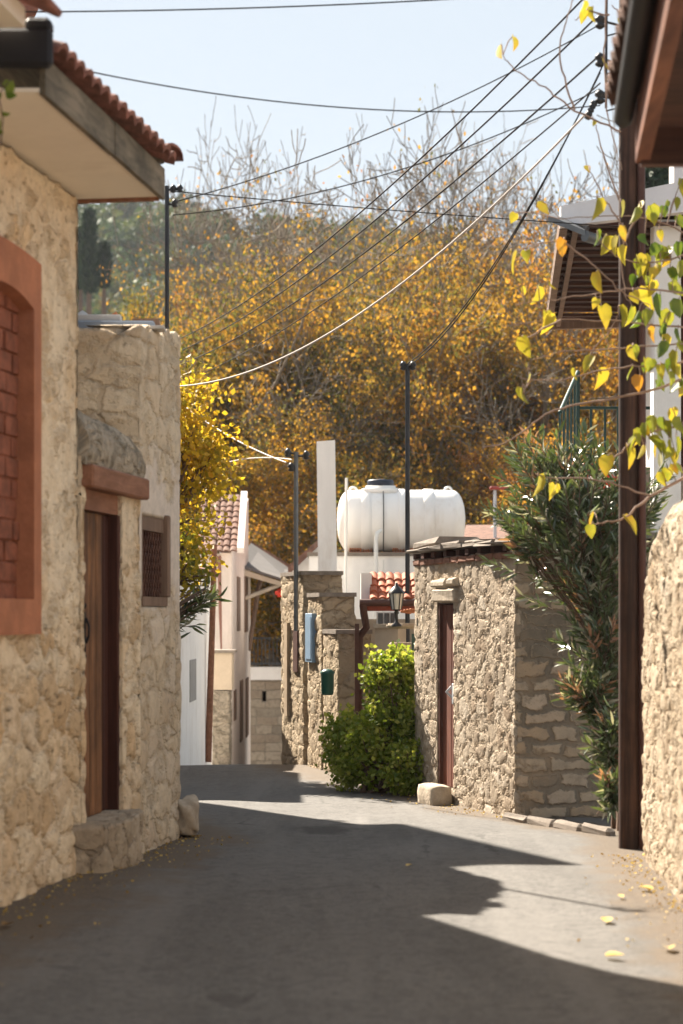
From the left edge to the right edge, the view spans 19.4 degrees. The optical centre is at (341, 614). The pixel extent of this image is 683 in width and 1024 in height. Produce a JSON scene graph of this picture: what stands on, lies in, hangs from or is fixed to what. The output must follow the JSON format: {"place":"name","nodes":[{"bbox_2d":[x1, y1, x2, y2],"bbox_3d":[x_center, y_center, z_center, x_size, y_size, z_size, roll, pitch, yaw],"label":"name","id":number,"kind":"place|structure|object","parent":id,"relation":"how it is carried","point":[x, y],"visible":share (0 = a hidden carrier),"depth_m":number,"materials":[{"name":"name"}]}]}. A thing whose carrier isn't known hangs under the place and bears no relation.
{"place":"outdoors","nodes":[
{"label":"outdoors","id":0,"kind":"place"},
{"bbox_2d":[107,239,294,308],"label":"hill","id":1,"kind":"structure","parent":0,"point":[125,267],"depth_m":271.52,"materials":[{"name":"green plant"}]},
{"bbox_2d":[77,225,82,312],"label":"cypress tree","id":2,"kind":"object","parent":1,"relation":"on","point":[80,299],"visible":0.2,"depth_m":119.81,"materials":[{"name":"green plant"}]},
{"bbox_2d":[78,206,100,313],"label":"cypress tree","id":3,"kind":"object","parent":1,"relation":"on","point":[89,271],"visible":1,"depth_m":117.72,"materials":[{"name":"green plant"}]},
{"bbox_2d":[97,239,112,313],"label":"cypress tree","id":4,"kind":"object","parent":1,"relation":"on","point":[105,255],"visible":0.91,"depth_m":121.72,"materials":[{"name":"green plant"}]},
{"bbox_2d":[78,188,529,332],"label":"hillside woods","id":5,"kind":"object","parent":1,"relation":"on","point":[126,221],"visible":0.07,"depth_m":269.85,"materials":[{"name":"green plant"}]},
{"bbox_2d":[35,0,618,281],"label":"sky","id":6,"kind":"structure","parent":0,"point":[369,56],"materials":[{"name":"blue"}]},
{"bbox_2d":[0,764,682,1023],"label":"road","id":7,"kind":"structure","parent":0,"point":[315,900],"depth_m":10.34,"materials":[{"name":"grey asphalt"}]},
{"bbox_2d":[178,794,198,836],"bbox_3d":[-1.174,1.538,15.240,0.182,0.328,0.338,0,0,0],"label":"boulder","id":8,"kind":"object","parent":7,"relation":"on","point":[188,819],"visible":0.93,"depth_m":15.11,"materials":[{"name":"beige stone"}]},
{"bbox_2d":[180,515,220,606],"bbox_3d":[-1.881,0.378,22.965,1.032,3.045,1.172,0,0,0],"label":"yellow tree","id":9,"kind":"object","parent":7,"relation":"on","point":[189,549],"visible":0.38,"depth_m":22.85,"materials":[{"name":"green plant"}]},
{"bbox_2d":[179,574,232,638],"bbox_3d":[-1.575,0.107,18.862,1.084,1.005,0.375,0,0,-19],"label":"oleander","id":10,"kind":"object","parent":7,"relation":"on","point":[195,606],"visible":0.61,"depth_m":18.94,"materials":[{"name":"green plant"}]},
{"bbox_2d":[205,545,216,761],"bbox_3d":[-2.024,0.597,31.000,0.196,3.366,0.110,0,0,0],"label":"wooden post","id":11,"kind":"object","parent":7,"relation":"on","point":[209,708],"visible":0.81,"depth_m":30.96,"materials":[{"name":"brown wood"}]},
{"bbox_2d":[179,348,248,584],"bbox_3d":[-1.912,-0.665,24.037,1.602,5.131,1.566,0,0,0],"label":"yellow tree","id":12,"kind":"object","parent":7,"relation":"on","point":[207,461],"visible":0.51,"depth_m":23.86,"materials":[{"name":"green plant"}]},
{"bbox_2d":[0,793,682,984],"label":"leaf litter","id":13,"kind":"object","parent":7,"relation":"on","point":[578,940],"visible":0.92,"depth_m":12.15,"materials":[{"name":"plant"}]},
{"bbox_2d":[400,361,415,641],"bbox_3d":[0.764,-0.535,22.982,0.200,4.770,0.093,0,0,0],"label":"service pole","id":14,"kind":"object","parent":7,"relation":"on","point":[405,366],"visible":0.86,"depth_m":22.98,"materials":[{"name":"metal"}]},
{"bbox_2d":[502,812,614,835],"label":"kerb","id":15,"kind":"structure","parent":7,"relation":"on","point":[584,827],"depth_m":16.22,"materials":[{"name":"grey stone"}]},
{"bbox_2d":[478,415,676,830],"bbox_3d":[1.939,0.070,15.657,1.685,3.392,2.331,0,0,0],"label":"oleander","id":16,"kind":"object","parent":7,"relation":"on","point":[590,587],"visible":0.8,"depth_m":15.83,"materials":[{"name":"green plant"}]},
{"bbox_2d":[601,917,612,921],"bbox_3d":[1.377,1.581,10.407,0.063,0.018,0.121,0,0,0],"label":"fallen leaf","id":17,"kind":"object","parent":7,"relation":"on","point":[606,919],"visible":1,"depth_m":10.39,"materials":[{"name":"yellow plant"}]},
{"bbox_2d":[605,951,623,955],"bbox_3d":[1.255,1.573,9.265,0.074,0.018,0.090,0,0,-34],"label":"fallen leaf","id":18,"kind":"object","parent":7,"relation":"on","point":[611,953],"visible":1,"depth_m":9.28,"materials":[{"name":"yellow plant"}]},
{"bbox_2d":[638,885,653,889],"bbox_3d":[1.758,1.572,11.530,0.086,0.018,0.086,0,0,0],"label":"fallen leaf","id":19,"kind":"object","parent":7,"relation":"on","point":[648,887],"visible":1,"depth_m":11.54,"materials":[{"name":"yellow plant"}]},
{"bbox_3d":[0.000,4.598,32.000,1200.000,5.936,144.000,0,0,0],"label":"ground","id":20,"kind":"structure","parent":0,"visible":0},
{"bbox_2d":[19,1,37,27],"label":"tall house","id":21,"kind":"structure","parent":20,"relation":"on","point":[28,8],"depth_m":20.31,"materials":[{"name":"ceramic"}]},
{"bbox_2d":[0,0,183,906],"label":"stone house","id":22,"kind":"structure","parent":20,"relation":"on","point":[76,132],"depth_m":11.42,"materials":[{"name":"stone"}]},
{"bbox_2d":[0,80,16,149],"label":"green sprig","id":23,"kind":"object","parent":22,"relation":"hanging from","point":[9,87],"visible":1,"depth_m":9.30,"materials":[{"name":"green plant"}]},
{"bbox_2d":[72,410,148,874],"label":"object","id":24,"kind":"structure","parent":20,"relation":"on","point":[113,487],"depth_m":13.17,"materials":[{"name":"beige stone"}]},
{"bbox_2d":[84,511,101,816],"bbox_3d":[-1.634,0.319,12.877,0.105,1.962,0.592,0,0,8],"label":"door","id":25,"kind":"structure","parent":24,"relation":"in","point":[92,521],"depth_m":12.96,"materials":[{"name":"brown wood"}]},
{"bbox_2d":[102,515,107,810],"bbox_3d":[-1.610,0.319,13.309,0.065,1.962,0.246,0,0,8],"label":"door","id":26,"kind":"structure","parent":24,"relation":"in","point":[104,518],"depth_m":13.31,"materials":[{"name":"red wood"}]},
{"bbox_2d":[78,324,181,853],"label":"corner stone house","id":27,"kind":"structure","parent":20,"relation":"on","point":[129,376],"depth_m":14.35,"materials":[{"name":"beige stone"}]},
{"bbox_2d":[78,320,154,327],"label":"steel beam","id":28,"kind":"structure","parent":27,"relation":"on","point":[82,323],"depth_m":14.51,"materials":[{"name":"grey metal"}]},
{"bbox_2d":[78,314,121,320],"bbox_3d":[-1.860,-2.165,14.620,0.500,0.050,0.120,0,0,-3],"label":"plank","id":29,"kind":"object","parent":28,"relation":"on","point":[99,317],"visible":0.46,"depth_m":14.57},
{"bbox_2d":[132,318,159,324],"bbox_3d":[-1.470,-2.112,15.050,0.200,0.225,0.100,0,0,0],"label":"plank","id":30,"kind":"object","parent":27,"relation":"on","point":[156,321],"visible":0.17,"depth_m":15.00,"materials":[{"name":"brown wood"}]},
{"bbox_2d":[141,515,170,605],"bbox_3d":[-1.425,-0.398,14.378,0.235,0.665,0.740,0,0,8],"label":"window","id":31,"kind":"structure","parent":27,"relation":"in","point":[156,533],"depth_m":14.48,"materials":[{"name":"brown wood"}]},
{"bbox_2d":[150,325,165,332],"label":"steel beam","id":32,"kind":"structure","parent":27,"relation":"on","point":[160,328],"depth_m":14.30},
{"bbox_2d":[165,184,182,328],"bbox_3d":[-1.266,-2.629,15.135,0.143,1.258,0.064,0,0,0],"label":"service pole","id":33,"kind":"object","parent":27,"relation":"on","point":[174,189],"visible":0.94,"depth_m":15.13,"materials":[{"name":"metal"}]},
{"bbox_2d":[173,88,599,215],"bbox_3d":[0.283,-3.389,14.700,3.247,0.726,0.009,0,0,16],"label":"power cable","id":34,"kind":"object","parent":33,"relation":"attached to","point":[393,171],"visible":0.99,"depth_m":14.67,"materials":[{"name":"black rubber"}]},
{"bbox_2d":[182,192,618,226],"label":"power cable","id":35,"kind":"object","parent":33,"relation":"attached to","point":[397,210],"visible":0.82,"depth_m":16.18,"materials":[{"name":"black rubber"}]},
{"bbox_2d":[179,563,217,764],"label":"white cottage","id":36,"kind":"structure","parent":20,"relation":"on","point":[194,660],"depth_m":29.15,"materials":[{"name":"paint"}]},
{"bbox_2d":[189,659,195,701],"bbox_3d":[-2.192,0.941,28.845,0.112,0.599,0.925,0,0,1],"label":"window","id":37,"kind":"structure","parent":36,"relation":"in","point":[192,663],"depth_m":28.71,"materials":[{"name":"grey glass"}]},
{"bbox_2d":[181,491,249,764],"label":"pink house","id":38,"kind":"structure","parent":20,"relation":"on","point":[232,624],"depth_m":36.43,"materials":[{"name":"paint"}]},
{"bbox_2d":[234,689,236,720],"bbox_3d":[-1.944,1.624,36.099,0.073,0.541,0.729,0,0,0],"label":"window","id":39,"kind":"structure","parent":38,"relation":"in","point":[235,691],"depth_m":36.02,"materials":[{"name":"brown wood"}]},
{"bbox_2d":[240,679,242,742],"bbox_3d":[-1.954,1.843,38.596,0.074,1.177,1.000,0,0,0],"label":"window","id":40,"kind":"structure","parent":38,"relation":"in","point":[241,681],"depth_m":38.37,"materials":[{"name":"brown wood"}]},
{"bbox_2d":[245,677,248,737],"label":"window","id":41,"kind":"structure","parent":38,"relation":"in","point":[247,679],"depth_m":40.69,"materials":[{"name":"brown wood"}]},
{"bbox_2d":[244,541,289,650],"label":"lean to roof","id":42,"kind":"object","parent":38,"relation":"attached to","point":[262,562],"visible":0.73,"depth_m":42.24,"materials":[{"name":"grey wood"}]},
{"bbox_2d":[275,589,280,596],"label":"red lantern","id":43,"kind":"object","parent":42,"relation":"hanging from","point":[278,592],"visible":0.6,"depth_m":44.98,"materials":[{"name":"plastic"}]},
{"bbox_2d":[212,649,236,764],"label":"porch block","id":44,"kind":"structure","parent":20,"relation":"on","point":[222,703],"depth_m":34.03,"materials":[{"name":"grey stone"}]},
{"bbox_2d":[97,185,396,384],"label":"plane tree","id":45,"kind":"object","parent":20,"relation":"on","point":[176,295],"visible":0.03,"depth_m":64.73,"materials":[{"name":"yellow plant"}]},
{"bbox_2d":[118,113,392,382],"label":"plane tree","id":46,"kind":"object","parent":20,"relation":"on","point":[209,235],"visible":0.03,"depth_m":67.32,"materials":[{"name":"brown plant"}]},
{"bbox_2d":[250,667,281,763],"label":"lane end wall","id":47,"kind":"structure","parent":20,"relation":"on","point":[265,719],"depth_m":49.99,"materials":[{"name":"beige stone"}]},
{"bbox_2d":[263,691,265,700],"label":"window","id":48,"kind":"structure","parent":47,"relation":"in","point":[264,692],"depth_m":50.32,"materials":[{"name":"black glass"}]},
{"bbox_2d":[250,637,281,666],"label":"terrace railing","id":49,"kind":"object","parent":47,"relation":"on","point":[265,663],"visible":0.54,"depth_m":50.09,"materials":[{"name":"metal"}]},
{"bbox_2d":[202,338,383,498],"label":"plane tree","id":50,"kind":"object","parent":20,"relation":"on","point":[266,448],"visible":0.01,"depth_m":56.22,"materials":[{"name":"orange plant"}]},
{"bbox_2d":[280,571,342,764],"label":"stone pier","id":51,"kind":"structure","parent":20,"relation":"on","point":[295,736],"depth_m":25.20,"materials":[{"name":"beige stone"}]},
{"bbox_2d":[284,623,290,715],"bbox_3d":[-0.694,0.700,25.777,0.060,1.200,0.166,0,0,-15],"label":"timber board","id":52,"kind":"object","parent":51,"relation":"attached to","point":[287,689],"visible":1,"depth_m":25.71,"materials":[{"name":"brown wood"}]},
{"bbox_2d":[293,630,298,671],"bbox_3d":[-0.555,0.455,25.311,0.070,0.530,0.228,0,0,-15],"label":"shutter","id":53,"kind":"object","parent":51,"relation":"attached to","point":[295,650],"visible":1,"depth_m":25.28,"materials":[{"name":"brown paint"}]},
{"bbox_2d":[284,448,309,630],"bbox_3d":[-0.556,-0.947,25.081,0.326,2.293,0.098,0,0,0],"label":"service pole","id":54,"kind":"object","parent":51,"relation":"attached to","point":[294,466],"visible":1,"depth_m":25.07,"materials":[{"name":"grey metal"}]},
{"bbox_2d":[192,412,286,462],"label":"power cable","id":55,"kind":"object","parent":54,"relation":"attached to","point":[253,448],"visible":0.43,"depth_m":26.40,"materials":[{"name":"white plastic"}]},
{"bbox_2d":[229,457,292,461],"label":"power cable","id":56,"kind":"object","parent":54,"relation":"attached to","point":[261,457],"visible":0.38,"depth_m":26.70,"materials":[{"name":"white plastic"}]},
{"bbox_2d":[288,532,336,571],"bbox_3d":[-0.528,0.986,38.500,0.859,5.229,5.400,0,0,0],"label":"gabled house","id":57,"kind":"structure","parent":20,"relation":"on","point":[303,561],"depth_m":35.80,"materials":[{"name":"paint"}]},
{"bbox_2d":[108,159,523,554],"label":"plane tree","id":58,"kind":"object","parent":20,"relation":"on","point":[132,312],"visible":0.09,"depth_m":56.64,"materials":[{"name":"orange plant"}]},
{"bbox_2d":[180,366,471,666],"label":"plane tree","id":59,"kind":"object","parent":20,"relation":"on","point":[283,528],"visible":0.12,"depth_m":50.23,"materials":[{"name":"orange plant"}]},
{"bbox_2d":[307,593,356,769],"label":"stone pier","id":60,"kind":"structure","parent":20,"relation":"on","point":[333,610],"depth_m":24.18,"materials":[{"name":"beige stone"}]},
{"bbox_2d":[305,613,316,662],"bbox_3d":[-0.371,0.280,24.546,0.088,0.600,0.352,0,0,-15],"label":"meter panel","id":61,"kind":"object","parent":60,"relation":"attached to","point":[310,630],"visible":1,"depth_m":24.44,"materials":[{"name":"blue paint"}]},
{"bbox_2d":[305,617,310,658],"bbox_3d":[-0.405,0.280,24.537,0.018,0.520,0.269,0,0,-15],"label":"door","id":62,"kind":"structure","parent":61,"relation":"in","point":[307,619],"depth_m":24.52,"materials":[{"name":"blue paint"}]},
{"bbox_2d":[134,128,557,613],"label":"plane tree","id":63,"kind":"object","parent":20,"relation":"on","point":[269,310],"visible":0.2,"depth_m":54.48,"materials":[{"name":"orange plant"}]},
{"bbox_2d":[322,629,371,771],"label":"stone pier","id":64,"kind":"structure","parent":20,"relation":"on","point":[339,653],"depth_m":23.38,"materials":[{"name":"beige stone"}]},
{"bbox_2d":[320,669,334,694],"bbox_3d":[-0.163,0.778,23.250,0.170,0.305,0.170,0,0,0],"label":"letter box","id":65,"kind":"object","parent":64,"relation":"attached to","point":[327,681],"visible":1,"depth_m":23.19,"materials":[{"name":"green paint"}]},
{"bbox_2d":[165,99,534,368],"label":"plane tree","id":66,"kind":"object","parent":20,"relation":"on","point":[281,204],"visible":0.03,"depth_m":70.87,"materials":[{"name":"brown plant"}]},
{"bbox_2d":[180,310,529,666],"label":"plane tree","id":67,"kind":"object","parent":20,"relation":"on","point":[273,476],"visible":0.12,"depth_m":51.09,"materials":[{"name":"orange plant"}]},
{"bbox_2d":[307,440,415,618],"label":"white house","id":68,"kind":"structure","parent":20,"relation":"on","point":[352,566],"depth_m":31.58,"materials":[{"name":"grey paint"}]},
{"bbox_2d":[337,479,464,551],"bbox_3d":[0.967,-1.412,32.483,2.080,1.588,1.078,0,0,0],"label":"water tank","id":69,"kind":"object","parent":68,"relation":"on","point":[374,505],"visible":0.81,"depth_m":32.06,"materials":[{"name":"white plastic"}]},
{"bbox_2d":[314,639,425,795],"bbox_3d":[0.438,1.080,20.824,1.127,1.672,1.812,0,0,-30],"label":"green shrub","id":70,"kind":"object","parent":20,"relation":"on","point":[383,725],"visible":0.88,"depth_m":20.63,"materials":[{"name":"green plant"}]},
{"bbox_2d":[170,83,573,508],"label":"plane tree","id":71,"kind":"object","parent":20,"relation":"on","point":[427,271],"visible":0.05,"depth_m":59.56,"materials":[{"name":"orange plant"}]},
{"bbox_2d":[354,612,414,690],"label":"porch wall","id":72,"kind":"structure","parent":20,"relation":"on","point":[385,617],"depth_m":24.64,"materials":[{"name":"beige paint"}]},
{"bbox_2d":[376,612,394,623],"bbox_3d":[0.560,0.062,24.620,0.260,0.200,0.070,0,0,0],"label":"window","id":73,"kind":"structure","parent":72,"relation":"in","point":[381,617],"depth_m":24.58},
{"bbox_2d":[355,571,414,715],"bbox_3d":[0.591,0.743,23.268,0.878,2.513,0.864,0,0,0],"label":"tiled canopy","id":74,"kind":"object","parent":20,"relation":"on","point":[375,588],"visible":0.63,"depth_m":23.00,"materials":[{"name":"ceramic"}]},
{"bbox_2d":[373,624,405,748],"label":"plastered wall","id":75,"kind":"structure","parent":20,"relation":"on","point":[385,636],"depth_m":22.48,"materials":[{"name":"beige paint"}]},
{"bbox_2d":[387,623,414,695],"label":"gate pier","id":76,"kind":"structure","parent":20,"relation":"on","point":[407,625],"depth_m":21.73,"materials":[{"name":"beige stone"}]},
{"bbox_2d":[388,582,404,626],"bbox_3d":[0.594,-0.113,21.600,0.190,0.478,0.165,0,0,0],"label":"lantern","id":77,"kind":"object","parent":76,"relation":"on","point":[396,592],"depth_m":21.56,"materials":[{"name":"black metal"}]},
{"bbox_2d":[400,608,414,613],"bbox_3d":[0.749,-0.042,21.700,0.218,0.062,0.200,0,0,0],"label":"clay tile stack","id":78,"kind":"object","parent":76,"relation":"on","point":[410,611],"visible":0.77,"depth_m":21.60,"materials":[{"name":"ceramic"}]},
{"bbox_2d":[412,634,414,688],"bbox_3d":[0.776,1.150,21.400,0.050,1.900,0.050,0,0,0],"label":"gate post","id":79,"kind":"object","parent":20,"relation":"on","point":[413,640],"visible":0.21,"depth_m":21.38,"materials":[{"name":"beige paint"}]},
{"bbox_2d":[267,101,618,505],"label":"plane tree","id":80,"kind":"object","parent":20,"relation":"on","point":[609,388],"visible":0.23,"depth_m":53.52,"materials":[{"name":"orange plant"}]},
{"bbox_2d":[333,112,605,421],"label":"plane tree","id":81,"kind":"object","parent":20,"relation":"on","point":[436,226],"visible":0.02,"depth_m":67.99,"materials":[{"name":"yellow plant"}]},
{"bbox_2d":[325,106,618,369],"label":"plane tree","id":82,"kind":"object","parent":20,"relation":"on","point":[493,228],"visible":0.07,"depth_m":65.28,"materials":[{"name":"brown plant"}]},
{"bbox_2d":[330,170,616,500],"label":"plane tree","id":83,"kind":"object","parent":20,"relation":"on","point":[459,304],"visible":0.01,"depth_m":56.13,"materials":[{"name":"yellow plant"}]},
{"bbox_2d":[464,486,531,538],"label":"brown roof house","id":84,"kind":"structure","parent":20,"relation":"on","point":[484,531],"depth_m":36.64,"materials":[{"name":"tile"}]},
{"bbox_2d":[401,338,595,524],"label":"plane tree","id":85,"kind":"object","parent":20,"relation":"on","point":[501,494],"visible":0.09,"depth_m":49.78,"materials":[{"name":"orange plant"}]},
{"bbox_2d":[405,532,657,817],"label":"stone shed","id":86,"kind":"structure","parent":20,"relation":"on","point":[497,731],"depth_m":18.09,"materials":[{"name":"beige stone"}]},
{"bbox_2d":[443,605,452,786],"bbox_3d":[1.036,0.785,19.443,0.172,1.770,0.484,0,0,-15],"label":"door","id":87,"kind":"structure","parent":86,"relation":"in","point":[447,609],"depth_m":19.47,"materials":[{"name":"red wood"}]},
{"bbox_2d":[546,167,682,542],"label":"terrace house","id":88,"kind":"structure","parent":20,"relation":"on","point":[572,271],"depth_m":17.95,"materials":[{"name":"white paint"}]},
{"bbox_2d":[548,213,601,245],"bbox_3d":[2.013,-3.399,17.530,0.474,0.409,0.739,0,0,0],"label":"floodlight arm","id":89,"kind":"object","parent":88,"relation":"attached to","point":[587,236],"visible":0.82,"depth_m":17.20},
{"bbox_2d":[558,370,649,466],"bbox_3d":[2.488,-1.941,19.910,1.002,1.165,2.626,0,0,40],"label":"terrace railing","id":90,"kind":"object","parent":88,"relation":"on","point":[574,386],"visible":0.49,"depth_m":20.21,"materials":[{"name":"green metal"}]},
{"bbox_2d":[681,276,682,466],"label":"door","id":91,"kind":"structure","parent":88,"relation":"in","point":[682,276],"depth_m":19.95,"materials":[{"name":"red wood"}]},
{"bbox_2d":[584,0,645,849],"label":"utility pole","id":92,"kind":"object","parent":20,"relation":"on","point":[632,544],"visible":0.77,"depth_m":14.23,"materials":[{"name":"brown paint"}]},
{"bbox_2d":[25,0,437,12],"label":"power cable","id":93,"kind":"object","parent":92,"relation":"attached to","point":[234,8],"visible":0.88,"depth_m":13.14,"materials":[{"name":"black metal"}]},
{"bbox_2d":[94,72,599,112],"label":"power cable","id":94,"kind":"object","parent":92,"relation":"attached to","point":[333,106],"visible":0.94,"depth_m":13.22,"materials":[{"name":"black rubber"}]},
{"bbox_2d":[180,0,582,338],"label":"power cable","id":95,"kind":"object","parent":92,"relation":"attached to","point":[516,66],"visible":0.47,"depth_m":18.48,"materials":[{"name":"black rubber"}]},
{"bbox_2d":[180,113,585,386],"bbox_3d":[-0.056,-3.061,18.609,0.017,1.079,9.510,0,0,-23],"label":"power cable","id":96,"kind":"object","parent":92,"relation":"attached to","point":[490,208],"visible":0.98,"depth_m":16.84,"materials":[{"name":"white plastic"}]},
{"bbox_2d":[177,27,594,200],"bbox_3d":[0.283,-3.667,14.700,3.248,1.089,0.009,0,0,16],"label":"power cable","id":97,"kind":"object","parent":92,"relation":"attached to","point":[393,126],"visible":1,"depth_m":14.67,"materials":[{"name":"black metal"}]},
{"bbox_2d":[181,58,594,364],"bbox_3d":[-2.246,-4.529,29.625,0.015,1.818,31.820,0,0,-15],"label":"power cable","id":98,"kind":"object","parent":92,"relation":"attached to","point":[528,118],"visible":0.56,"depth_m":18.24,"materials":[{"name":"black rubber"}]},
{"bbox_2d":[181,14,598,350],"bbox_3d":[-2.246,-4.788,29.625,0.015,1.891,31.820,0,0,-15],"label":"power cable","id":99,"kind":"object","parent":92,"relation":"attached to","point":[520,90],"visible":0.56,"depth_m":18.29,"materials":[{"name":"black rubber"}]},
{"bbox_2d":[181,83,600,382],"bbox_3d":[-2.246,-4.214,29.625,0.012,1.658,31.819,0,0,-15],"label":"power cable","id":100,"kind":"object","parent":92,"relation":"attached to","point":[575,104],"visible":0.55,"depth_m":17.97,"materials":[{"name":"black rubber"}]},
{"bbox_2d":[408,72,600,363],"bbox_3d":[1.301,-3.371,18.609,0.013,0.979,8.847,0,0,-7],"label":"power cable","id":101,"kind":"object","parent":92,"relation":"attached to","point":[518,224],"visible":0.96,"depth_m":16.94,"materials":[{"name":"black rubber"}]},
{"bbox_2d":[408,67,602,365],"bbox_3d":[1.312,-3.382,18.609,0.012,1.068,8.849,0,0,-7],"label":"power cable","id":102,"kind":"object","parent":92,"relation":"attached to","point":[496,262],"visible":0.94,"depth_m":18.08,"materials":[{"name":"black metal"}]},
{"bbox_2d":[605,0,682,166],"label":"tiled house","id":103,"kind":"structure","parent":20,"relation":"on","point":[645,64],"depth_m":9.03,"materials":[{"name":"wood"}]},
{"bbox_2d":[645,167,668,188],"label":"window","id":104,"kind":"structure","parent":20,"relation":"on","point":[656,176],"depth_m":39.56,"materials":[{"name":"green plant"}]},
{"bbox_2d":[641,500,682,904],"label":"garden wall","id":105,"kind":"structure","parent":20,"relation":"on","point":[662,754],"depth_m":12.03,"materials":[{"name":"beige stone"}]},
{"bbox_2d":[482,0,682,538],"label":"climbing vine","id":106,"kind":"object","parent":105,"relation":"attached to","point":[652,424],"visible":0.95,"depth_m":13.07,"materials":[{"name":"yellow plant"}]}
]}

